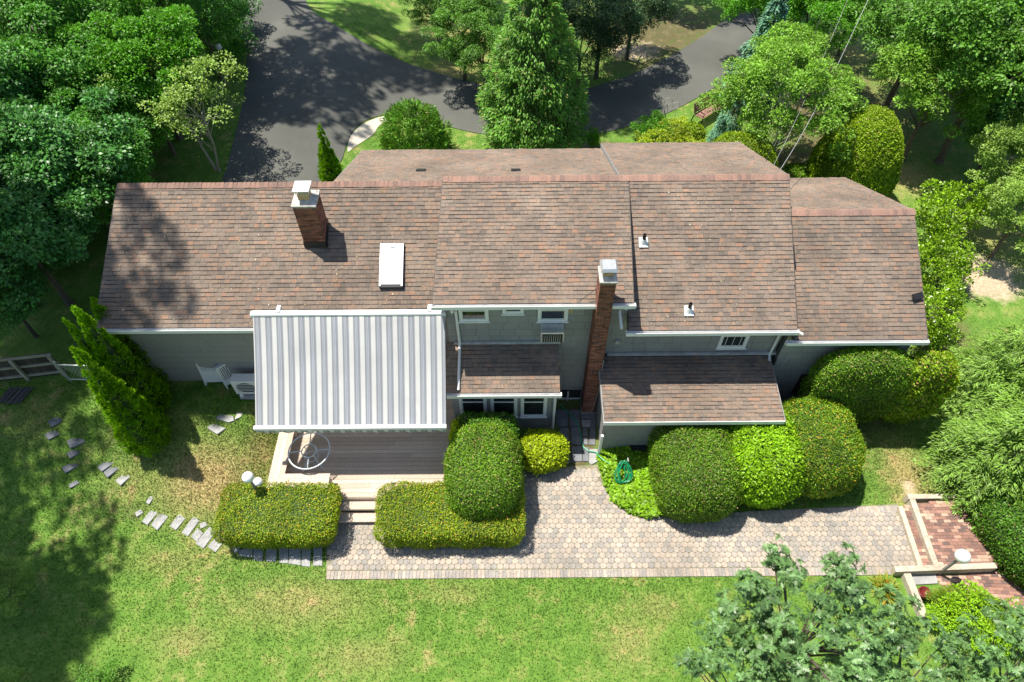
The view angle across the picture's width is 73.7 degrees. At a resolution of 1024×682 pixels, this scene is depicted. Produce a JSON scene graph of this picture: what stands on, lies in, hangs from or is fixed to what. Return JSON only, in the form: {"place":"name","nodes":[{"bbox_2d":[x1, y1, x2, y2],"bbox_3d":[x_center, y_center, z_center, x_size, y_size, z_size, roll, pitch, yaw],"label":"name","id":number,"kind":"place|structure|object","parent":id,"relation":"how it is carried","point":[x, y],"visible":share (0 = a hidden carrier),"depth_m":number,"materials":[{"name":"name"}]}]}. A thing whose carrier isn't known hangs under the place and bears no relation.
{"place":"outdoors","nodes":[
{"label":"outdoors","id":0,"kind":"place"},
{"bbox_2d":[221,0,764,181],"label":"driveway","id":1,"kind":"structure","parent":0,"point":[309,70],"depth_m":33.28,"materials":[{"name":"grey asphalt"}]},
{"bbox_2d":[0,0,1023,681],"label":"ground","id":2,"kind":"structure","parent":0,"point":[1000,284],"depth_m":19.64,"materials":[{"name":"green plant"}]},
{"bbox_2d":[0,386,32,404],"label":"plank stack","id":3,"kind":"object","parent":2,"relation":"on","point":[10,391],"visible":1,"depth_m":21.57,"materials":[{"name":"grey wood"}]},
{"bbox_2d":[0,553,35,617],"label":"broadleaf tree","id":4,"kind":"object","parent":2,"relation":"on","point":[13,570],"visible":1,"depth_m":17.71,"materials":[{"name":"green plant"}]},
{"bbox_2d":[0,249,51,338],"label":"broadleaf tree","id":5,"kind":"object","parent":2,"relation":"on","point":[19,314],"visible":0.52,"depth_m":21.33,"materials":[{"name":"green plant"}]},
{"bbox_2d":[0,250,59,306],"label":"broadleaf tree","id":6,"kind":"object","parent":2,"relation":"on","point":[46,266],"visible":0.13,"depth_m":21.98,"materials":[{"name":"green plant"}]},
{"bbox_2d":[0,353,67,380],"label":"wooden fence","id":7,"kind":"object","parent":2,"relation":"on","point":[27,367],"visible":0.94,"depth_m":21.64,"materials":[{"name":"grey wood"}]},
{"bbox_2d":[0,41,75,147],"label":"broadleaf tree","id":8,"kind":"object","parent":2,"relation":"on","point":[6,75],"visible":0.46,"depth_m":23.84,"materials":[{"name":"green plant"}]},
{"bbox_2d":[0,148,100,311],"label":"broadleaf tree","id":9,"kind":"object","parent":2,"relation":"on","point":[62,229],"visible":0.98,"depth_m":20.83,"materials":[{"name":"green plant"}]},
{"bbox_2d":[0,47,105,144],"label":"broadleaf tree","id":10,"kind":"object","parent":2,"relation":"on","point":[70,84],"visible":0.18,"depth_m":24.48,"materials":[{"name":"green plant"}]},
{"bbox_2d":[0,100,121,260],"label":"broadleaf tree","id":11,"kind":"object","parent":2,"relation":"on","point":[45,146],"visible":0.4,"depth_m":21.72,"materials":[{"name":"green plant"}]},
{"bbox_2d":[0,0,121,67],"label":"broadleaf tree","id":12,"kind":"object","parent":2,"relation":"on","point":[63,20],"visible":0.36,"depth_m":25.70,"materials":[{"name":"green plant"}]},
{"bbox_2d":[0,0,129,111],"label":"broadleaf tree","id":13,"kind":"object","parent":2,"relation":"on","point":[17,37],"visible":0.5,"depth_m":24.24,"materials":[{"name":"green plant"}]},
{"bbox_2d":[0,85,150,228],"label":"broadleaf tree","id":14,"kind":"object","parent":2,"relation":"on","point":[31,117],"visible":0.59,"depth_m":22.51,"materials":[{"name":"green plant"}]},
{"bbox_2d":[9,103,155,232],"bbox_3d":[-14.635,-5.337,24.140,4.401,4.977,4.733,14,53,11],"label":"broadleaf tree","id":15,"kind":"object","parent":2,"relation":"on","point":[141,177],"visible":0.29,"depth_m":23.20,"materials":[{"name":"green plant"}]},
{"bbox_2d":[61,317,118,377],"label":"arborvitae tree","id":16,"kind":"object","parent":2,"relation":"on","point":[83,345],"visible":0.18,"depth_m":18.45,"materials":[{"name":"green plant"}]},
{"bbox_2d":[16,36,169,147],"bbox_3d":[-15.551,-8.616,26.315,4.733,5.520,4.775,-34,59,-24],"label":"broadleaf tree","id":17,"kind":"object","parent":2,"relation":"on","point":[122,86],"visible":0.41,"depth_m":24.58,"materials":[{"name":"green plant"}]},
{"bbox_2d":[75,657,120,681],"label":"shrub","id":18,"kind":"object","parent":2,"relation":"on","point":[85,676],"visible":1,"depth_m":17.07,"materials":[{"name":"green plant"}]},
{"bbox_2d":[62,76,174,182],"bbox_3d":[-14.820,-7.797,26.358,3.786,4.416,3.820,-26,56,-19],"label":"broadleaf tree","id":19,"kind":"object","parent":2,"relation":"on","point":[140,114],"visible":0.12,"depth_m":25.33,"materials":[{"name":"green plant"}]},
{"bbox_2d":[34,0,203,60],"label":"broadleaf tree","id":20,"kind":"object","parent":2,"relation":"on","point":[95,7],"visible":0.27,"depth_m":26.61,"materials":[{"name":"green plant"}]},
{"bbox_2d":[70,304,172,414],"bbox_3d":[-11.306,0.604,19.528,1.577,5.004,1.606,-16,54,-12],"label":"arborvitae tree","id":21,"kind":"object","parent":2,"relation":"on","point":[133,371],"visible":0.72,"depth_m":19.46,"materials":[{"name":"green plant"}]},
{"bbox_2d":[69,346,173,458],"bbox_3d":[-11.054,1.643,19.063,1.606,4.972,1.577,-11,53,-8],"label":"arborvitae tree","id":22,"kind":"object","parent":2,"relation":"on","point":[131,416],"visible":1,"depth_m":19.34,"materials":[{"name":"green plant"}]},
{"bbox_2d":[42,0,205,140],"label":"broadleaf tree","id":23,"kind":"object","parent":2,"relation":"on","point":[173,32],"visible":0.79,"depth_m":25.35,"materials":[{"name":"green plant"}]},
{"bbox_2d":[89,296,168,391],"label":"arborvitae tree","id":24,"kind":"object","parent":2,"relation":"on","point":[125,339],"visible":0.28,"depth_m":20.20,"materials":[{"name":"green plant"}]},
{"bbox_2d":[94,46,188,155],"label":"broadleaf tree","id":25,"kind":"object","parent":2,"relation":"on","point":[171,147],"visible":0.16,"depth_m":26.35,"materials":[{"name":"green plant"}]},
{"bbox_2d":[92,50,248,171],"bbox_3d":[-12.103,-8.567,26.558,5.574,5.093,5.068,28,57,20],"label":"crab apple tree","id":26,"kind":"object","parent":2,"relation":"on","point":[178,98],"visible":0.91,"depth_m":25.36,"materials":[{"name":"green plant"}]},
{"bbox_2d":[141,0,249,78],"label":"broadleaf tree","id":27,"kind":"object","parent":2,"relation":"on","point":[223,13],"visible":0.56,"depth_m":29.73,"materials":[{"name":"green plant"}]},
{"bbox_2d":[196,364,223,385],"bbox_3d":[-9.503,1.000,21.558,0.640,1.094,0.330,-2,52,-1],"label":"folding chair","id":28,"kind":"object","parent":2,"relation":"on","point":[210,375],"visible":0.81,"depth_m":21.57,"materials":[{"name":"white plastic"}]},
{"bbox_2d":[188,26,252,72],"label":"shrub","id":29,"kind":"object","parent":2,"relation":"on","point":[235,47],"visible":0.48,"depth_m":32.69,"materials":[{"name":"green plant"}]},
{"bbox_2d":[195,0,263,51],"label":"shrub","id":30,"kind":"object","parent":2,"relation":"on","point":[240,31],"visible":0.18,"depth_m":34.03,"materials":[{"name":"plant"}]},
{"bbox_2d":[230,374,254,399],"bbox_3d":[-8.189,1.410,21.357,0.950,0.850,0.470,0,52,0],"label":"heat pump unit","id":31,"kind":"object","parent":2,"relation":"on","point":[243,385],"visible":0.77,"depth_m":21.11,"materials":[{"name":"white plastic"}]},
{"bbox_2d":[210,478,342,551],"bbox_3d":[-6.609,4.985,19.483,3.590,1.347,1.986,0,52,0],"label":"box hedge","id":32,"kind":"object","parent":2,"relation":"on","point":[263,516],"visible":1,"depth_m":19.04,"materials":[{"name":"green plant"}]},
{"bbox_2d":[316,123,343,181],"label":"arborvitae tree","id":33,"kind":"object","parent":2,"relation":"on","point":[330,165],"visible":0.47,"depth_m":26.59,"materials":[{"name":"green plant"}]},
{"bbox_2d":[267,394,454,522],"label":"wooden deck","id":34,"kind":"structure","parent":2,"relation":"on","point":[359,467],"depth_m":20.53,"materials":[{"name":"grey wood"}]},
{"bbox_2d":[288,432,330,472],"bbox_3d":[-5.954,3.427,20.303,1.244,0.721,1.244,0,52,0],"label":"patio table","id":35,"kind":"object","parent":34,"relation":"on","point":[308,461],"visible":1,"depth_m":20.11,"materials":[{"name":"metal"}]},
{"bbox_2d":[347,116,385,150],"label":"walkway","id":36,"kind":"structure","parent":2,"relation":"on","point":[363,132],"depth_m":31.27,"materials":[{"name":"beige concrete"}]},
{"bbox_2d":[373,98,453,149],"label":"shrub","id":37,"kind":"object","parent":2,"relation":"on","point":[438,135],"visible":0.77,"depth_m":29.36,"materials":[{"name":"green plant"}]},
{"bbox_2d":[397,0,459,41],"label":"broadleaf tree","id":38,"kind":"object","parent":2,"relation":"on","point":[417,12],"visible":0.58,"depth_m":34.41,"materials":[{"name":"green plant"}]},
{"bbox_2d":[372,479,526,551],"bbox_3d":[-1.762,4.968,19.518,4.415,1.302,1.990,0,52,0],"label":"box hedge","id":39,"kind":"object","parent":2,"relation":"on","point":[421,514],"visible":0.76,"depth_m":19.01,"materials":[{"name":"green plant"}]},
{"bbox_2d":[420,0,509,80],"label":"broadleaf tree","id":40,"kind":"object","parent":2,"relation":"on","point":[441,15],"visible":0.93,"depth_m":31.32,"materials":[{"name":"green plant"}]},
{"bbox_2d":[442,9,511,94],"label":"broadleaf tree","id":41,"kind":"object","parent":2,"relation":"on","point":[463,59],"visible":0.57,"depth_m":31.12,"materials":[{"name":"green plant"}]},
{"bbox_2d":[442,421,525,522],"bbox_3d":[-0.804,3.822,19.761,2.478,2.499,3.030,0,52,0],"label":"clipped shrub","id":42,"kind":"object","parent":2,"relation":"on","point":[483,473],"visible":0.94,"depth_m":18.86,"materials":[{"name":"green plant"}]},
{"bbox_2d":[450,409,520,439],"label":"clipped shrub","id":43,"kind":"object","parent":2,"relation":"on","point":[508,420],"visible":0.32,"depth_m":20.35,"materials":[{"name":"green plant"}]},
{"bbox_2d":[96,142,929,453],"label":"house","id":44,"kind":"structure","parent":2,"relation":"on","point":[678,284],"depth_m":19.66,"materials":[{"name":"brown"}]},
{"bbox_2d":[250,304,446,432],"bbox_3d":[-4.555,0.809,19.184,5.446,2.390,2.760,0,52,0],"label":"awning","id":45,"kind":"object","parent":44,"relation":"attached to","point":[341,371],"visible":0.99,"depth_m":19.09,"materials":[{"name":"fabric"}]},
{"bbox_2d":[459,399,486,417],"bbox_3d":[-1.185,1.887,20.709,0.891,1.590,0.100,0,52,0],"label":"window","id":46,"kind":"structure","parent":44,"relation":"in","point":[467,405],"depth_m":20.82,"materials":[{"name":"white glass"}]},
{"bbox_2d":[458,310,489,322],"bbox_3d":[-1.075,-0.827,19.024,0.891,0.914,0.100,0,52,0],"label":"window","id":47,"kind":"structure","parent":44,"relation":"in","point":[465,316],"depth_m":19.21,"materials":[{"name":"white glass"}]},
{"bbox_2d":[490,398,517,417],"bbox_3d":[-0.245,1.884,20.714,0.876,1.604,0.100,0,52,0],"label":"window","id":48,"kind":"structure","parent":44,"relation":"in","point":[497,404],"depth_m":20.83,"materials":[{"name":"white glass"}]},
{"bbox_2d":[520,398,546,417],"bbox_3d":[0.663,1.881,20.719,0.860,1.616,0.100,0,52,0],"label":"window","id":49,"kind":"structure","parent":44,"relation":"in","point":[530,407],"depth_m":20.94,"materials":[{"name":"white glass"}]},
{"bbox_2d":[540,323,563,341],"bbox_3d":[1.142,-0.135,19.594,0.651,0.758,0.415,0,52,0],"label":"window air conditioner","id":50,"kind":"object","parent":44,"relation":"attached to","point":[551,332],"depth_m":19.31,"materials":[{"name":"metal"}]},
{"bbox_2d":[536,309,568,322],"bbox_3d":[1.148,-0.835,19.034,0.908,0.939,0.100,0,52,0],"label":"window","id":51,"kind":"structure","parent":44,"relation":"in","point":[555,315],"depth_m":19.23,"materials":[{"name":"white glass"}]},
{"bbox_2d":[715,336,749,349],"bbox_3d":[6.536,0.018,20.176,0.900,0.660,0.100,0,52,0],"label":"window","id":52,"kind":"structure","parent":44,"relation":"in","point":[725,342],"depth_m":20.22,"materials":[{"name":"white glass"}]},
{"bbox_2d":[474,0,591,148],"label":"juniper tree","id":53,"kind":"object","parent":2,"relation":"on","point":[534,99],"visible":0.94,"depth_m":27.78,"materials":[{"name":"green plant"}]},
{"bbox_2d":[518,428,569,476],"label":"clipped shrub","id":54,"kind":"object","parent":2,"relation":"on","point":[545,451],"visible":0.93,"depth_m":20.48,"materials":[{"name":"green plant"}]},
{"bbox_2d":[555,0,621,89],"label":"broadleaf tree","id":55,"kind":"object","parent":2,"relation":"on","point":[599,27],"visible":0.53,"depth_m":30.78,"materials":[{"name":"green plant"}]},
{"bbox_2d":[555,0,651,78],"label":"broadleaf tree","id":56,"kind":"object","parent":2,"relation":"on","point":[633,23],"visible":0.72,"depth_m":30.84,"materials":[{"name":"green plant"}]},
{"bbox_2d":[596,445,667,520],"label":"ivy ground cover","id":57,"kind":"object","parent":2,"relation":"on","point":[634,496],"visible":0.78,"depth_m":20.48,"materials":[{"name":"green plant"}]},
{"bbox_2d":[591,0,680,59],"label":"broadleaf tree","id":58,"kind":"object","parent":2,"relation":"on","point":[664,6],"visible":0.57,"depth_m":32.66,"materials":[{"name":"green plant"}]},
{"bbox_2d":[629,109,673,141],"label":"shrub","id":59,"kind":"object","parent":2,"relation":"on","point":[652,116],"visible":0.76,"depth_m":30.84,"materials":[{"name":"green plant"}]},
{"bbox_2d":[633,124,673,142],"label":"shrub","id":60,"kind":"object","parent":2,"relation":"on","point":[645,138],"visible":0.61,"depth_m":30.24,"materials":[{"name":"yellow plant"}]},
{"bbox_2d":[652,114,689,142],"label":"shrub","id":61,"kind":"object","parent":2,"relation":"on","point":[677,123],"visible":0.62,"depth_m":30.61,"materials":[{"name":"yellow plant"}]},
{"bbox_2d":[676,121,707,141],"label":"clipped shrub","id":62,"kind":"object","parent":2,"relation":"on","point":[696,130],"visible":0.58,"depth_m":30.47,"materials":[{"name":"green plant"}]},
{"bbox_2d":[646,425,743,524],"bbox_3d":[5.336,3.582,20.000,2.712,2.272,3.403,0,52,0],"label":"clipped shrub","id":63,"kind":"object","parent":2,"relation":"on","point":[694,472],"visible":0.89,"depth_m":19.15,"materials":[{"name":"green plant"}]},
{"bbox_2d":[690,93,721,123],"bbox_3d":[9.132,-10.856,31.985,1.500,0.963,0.661,-35,60,-24],"label":"park bench","id":64,"kind":"object","parent":2,"relation":"on","point":[702,114],"visible":0.63,"depth_m":31.83,"materials":[{"name":"brown wood"}]},
{"bbox_2d":[706,114,727,141],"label":"blue spruce","id":65,"kind":"object","parent":2,"relation":"on","point":[722,120],"visible":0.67,"depth_m":29.99,"materials":[{"name":"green plant"}]},
{"bbox_2d":[706,97,743,141],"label":"blue spruce","id":66,"kind":"object","parent":2,"relation":"on","point":[730,124],"visible":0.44,"depth_m":30.16,"materials":[{"name":"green plant"}]},
{"bbox_2d":[673,608,816,681],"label":"oak tree","id":67,"kind":"object","parent":2,"relation":"on","point":[743,649],"visible":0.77,"depth_m":14.00,"materials":[{"name":"green plant"}]},
{"bbox_2d":[713,130,779,167],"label":"clipped shrub","id":68,"kind":"object","parent":2,"relation":"on","point":[756,145],"visible":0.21,"depth_m":25.90,"materials":[{"name":"green plant"}]},
{"bbox_2d":[718,0,790,115],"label":"blue spruce","id":69,"kind":"object","parent":2,"relation":"on","point":[780,8],"visible":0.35,"depth_m":30.15,"materials":[{"name":"green plant"}]},
{"bbox_2d":[711,0,811,33],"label":"broadleaf tree","id":70,"kind":"object","parent":2,"relation":"on","point":[735,6],"visible":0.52,"depth_m":32.24,"materials":[{"name":"green plant"}]},
{"bbox_2d":[725,410,807,509],"bbox_3d":[7.343,3.300,20.199,2.722,2.382,3.226,0,52,0],"label":"clipped shrub","id":71,"kind":"object","parent":2,"relation":"on","point":[770,461],"visible":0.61,"depth_m":19.22,"materials":[{"name":"green plant"}]},
{"bbox_2d":[696,19,868,160],"bbox_3d":[11.088,-9.182,27.431,6.226,6.255,6.368,-33,59,-23],"label":"ornamental tree","id":72,"kind":"object","parent":2,"relation":"on","point":[754,75],"visible":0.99,"depth_m":25.74,"materials":[{"name":"green plant"}]},
{"bbox_2d":[780,162,810,177],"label":"clipped shrub","id":73,"kind":"object","parent":2,"relation":"on","point":[796,170],"visible":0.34,"depth_m":28.44,"materials":[{"name":"green plant"}]},
{"bbox_2d":[701,532,922,681],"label":"oak tree","id":74,"kind":"object","parent":2,"relation":"on","point":[861,665],"visible":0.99,"depth_m":13.81,"materials":[{"name":"green plant"}]},
{"bbox_2d":[762,0,877,51],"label":"broadleaf tree","id":75,"kind":"object","parent":2,"relation":"on","point":[830,11],"visible":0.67,"depth_m":30.62,"materials":[{"name":"green plant"}]},
{"bbox_2d":[782,393,866,500],"bbox_3d":[9.046,3.066,20.325,2.688,2.300,3.159,0,52,0],"label":"clipped shrub","id":76,"kind":"object","parent":2,"relation":"on","point":[831,440],"visible":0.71,"depth_m":19.44,"materials":[{"name":"green plant"}]},
{"bbox_2d":[806,104,904,197],"bbox_3d":[13.932,-7.481,27.358,3.570,4.193,3.652,0,52,0],"label":"clipped shrub","id":77,"kind":"object","parent":2,"relation":"on","point":[874,162],"visible":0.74,"depth_m":26.23,"materials":[{"name":"green plant"}]},
{"bbox_2d":[797,346,916,422],"bbox_3d":[10.387,1.296,20.593,3.152,3.291,1.424,0,52,0],"label":"clipped shrub","id":78,"kind":"object","parent":2,"relation":"on","point":[867,383],"visible":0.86,"depth_m":19.76,"materials":[{"name":"green plant"}]},
{"bbox_2d":[867,570,902,605],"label":"daylily","id":79,"kind":"object","parent":2,"relation":"on","point":[878,581],"visible":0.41,"depth_m":18.61,"materials":[{"name":"green plant"}]},
{"bbox_2d":[827,612,1008,681],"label":"oak tree","id":80,"kind":"object","parent":2,"relation":"on","point":[910,629],"visible":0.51,"depth_m":13.64,"materials":[{"name":"green plant"}]},
{"bbox_2d":[878,348,961,424],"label":"clipped shrub","id":81,"kind":"object","parent":2,"relation":"on","point":[933,386],"visible":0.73,"depth_m":19.84,"materials":[{"name":"green plant"}]},
{"bbox_2d":[849,0,991,107],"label":"broadleaf tree","id":82,"kind":"object","parent":2,"relation":"on","point":[874,17],"visible":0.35,"depth_m":29.28,"materials":[{"name":"green plant"}]},
{"bbox_2d":[911,281,968,353],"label":"rhododendron","id":83,"kind":"object","parent":2,"relation":"on","point":[937,334],"visible":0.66,"depth_m":23.01,"materials":[{"name":"green plant"}]},
{"bbox_2d":[869,31,1013,161],"bbox_3d":[17.016,-9.970,28.218,4.970,5.796,5.014,28,57,20],"label":"broadleaf tree","id":84,"kind":"object","parent":2,"relation":"on","point":[920,59],"visible":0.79,"depth_m":26.64,"materials":[{"name":"green plant"}]},
{"bbox_2d":[925,582,970,624],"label":"shrub","id":85,"kind":"object","parent":2,"relation":"on","point":[953,588],"visible":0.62,"depth_m":18.15,"materials":[{"name":"green plant"}]},
{"bbox_2d":[874,0,1023,116],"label":"broadleaf tree","id":86,"kind":"object","parent":2,"relation":"on","point":[903,19],"visible":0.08,"depth_m":27.96,"materials":[{"name":"green plant"}]},
{"bbox_2d":[913,178,993,257],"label":"rhododendron","id":87,"kind":"object","parent":2,"relation":"on","point":[942,215],"visible":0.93,"depth_m":26.00,"materials":[{"name":"green plant"}]},
{"bbox_2d":[936,549,970,574],"bbox_3d":[11.838,6.005,18.381,0.380,1.530,0.380,0,52,0],"label":"globe lamp","id":88,"kind":"object","parent":2,"relation":"on","point":[962,556],"visible":1,"depth_m":17.85,"materials":[{"name":"white glass"}]},
{"bbox_2d":[918,232,990,293],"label":"rhododendron","id":89,"kind":"object","parent":2,"relation":"on","point":[958,268],"visible":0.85,"depth_m":24.57,"materials":[{"name":"green plant"}]},
{"bbox_2d":[890,0,1023,164],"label":"broadleaf tree","id":90,"kind":"object","parent":2,"relation":"on","point":[958,14],"visible":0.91,"depth_m":25.02,"materials":[{"name":"green plant"}]},
{"bbox_2d":[890,493,1023,618],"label":"brick steps","id":91,"kind":"structure","parent":2,"relation":"on","point":[938,533],"depth_m":19.14,"materials":[{"name":"red brick"}]},
{"bbox_2d":[910,399,1023,537],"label":"cypress tree","id":92,"kind":"object","parent":2,"relation":"on","point":[971,451],"visible":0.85,"depth_m":19.25,"materials":[{"name":"green plant"}]},
{"bbox_2d":[924,579,1016,658],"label":"shrub","id":93,"kind":"object","parent":2,"relation":"on","point":[976,599],"visible":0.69,"depth_m":17.67,"materials":[{"name":"green plant"}]},
{"bbox_2d":[929,595,1023,681],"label":"oak tree","id":94,"kind":"object","parent":2,"relation":"on","point":[1016,638],"visible":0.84,"depth_m":14.13,"materials":[{"name":"green plant"}]},
{"bbox_2d":[931,318,1023,454],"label":"cypress tree","id":95,"kind":"object","parent":2,"relation":"on","point":[977,363],"visible":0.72,"depth_m":20.86,"materials":[{"name":"green plant"}]},
{"bbox_2d":[932,366,1023,487],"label":"cypress tree","id":96,"kind":"object","parent":2,"relation":"on","point":[1006,401],"visible":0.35,"depth_m":20.40,"materials":[{"name":"green plant"}]},
{"bbox_2d":[960,81,1023,176],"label":"broadleaf tree","id":97,"kind":"object","parent":2,"relation":"on","point":[975,131],"visible":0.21,"depth_m":27.49,"materials":[{"name":"green plant"}]},
{"bbox_2d":[966,474,1023,591],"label":"clipped shrub","id":98,"kind":"object","parent":2,"relation":"on","point":[1001,531],"visible":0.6,"depth_m":18.60,"materials":[{"name":"green plant"}]},
{"bbox_2d":[966,107,1023,215],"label":"broadleaf tree","id":99,"kind":"object","parent":2,"relation":"on","point":[1003,134],"visible":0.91,"depth_m":25.44,"materials":[{"name":"green plant"}]},
{"bbox_2d":[966,591,1023,659],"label":"shrub","id":100,"kind":"object","parent":2,"relation":"on","point":[1007,653],"visible":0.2,"depth_m":17.56,"materials":[{"name":"green plant"}]},
{"bbox_2d":[971,49,1023,131],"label":"broadleaf tree","id":101,"kind":"object","parent":2,"relation":"on","point":[1007,104],"visible":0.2,"depth_m":26.87,"materials":[{"name":"green plant"}]},
{"bbox_2d":[977,172,1023,259],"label":"broadleaf tree","id":102,"kind":"object","parent":2,"relation":"on","point":[1013,191],"visible":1,"depth_m":24.42,"materials":[{"name":"green plant"}]},
{"bbox_2d":[326,465,914,579],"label":"path","id":103,"kind":"structure","parent":0,"point":[591,467],"depth_m":19.50,"materials":[{"name":"grey stone"}]},
{"bbox_2d":[912,574,937,584],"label":"slate slab","id":104,"kind":"structure","parent":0,"point":[922,579],"depth_m":18.84,"materials":[{"name":"stone"}]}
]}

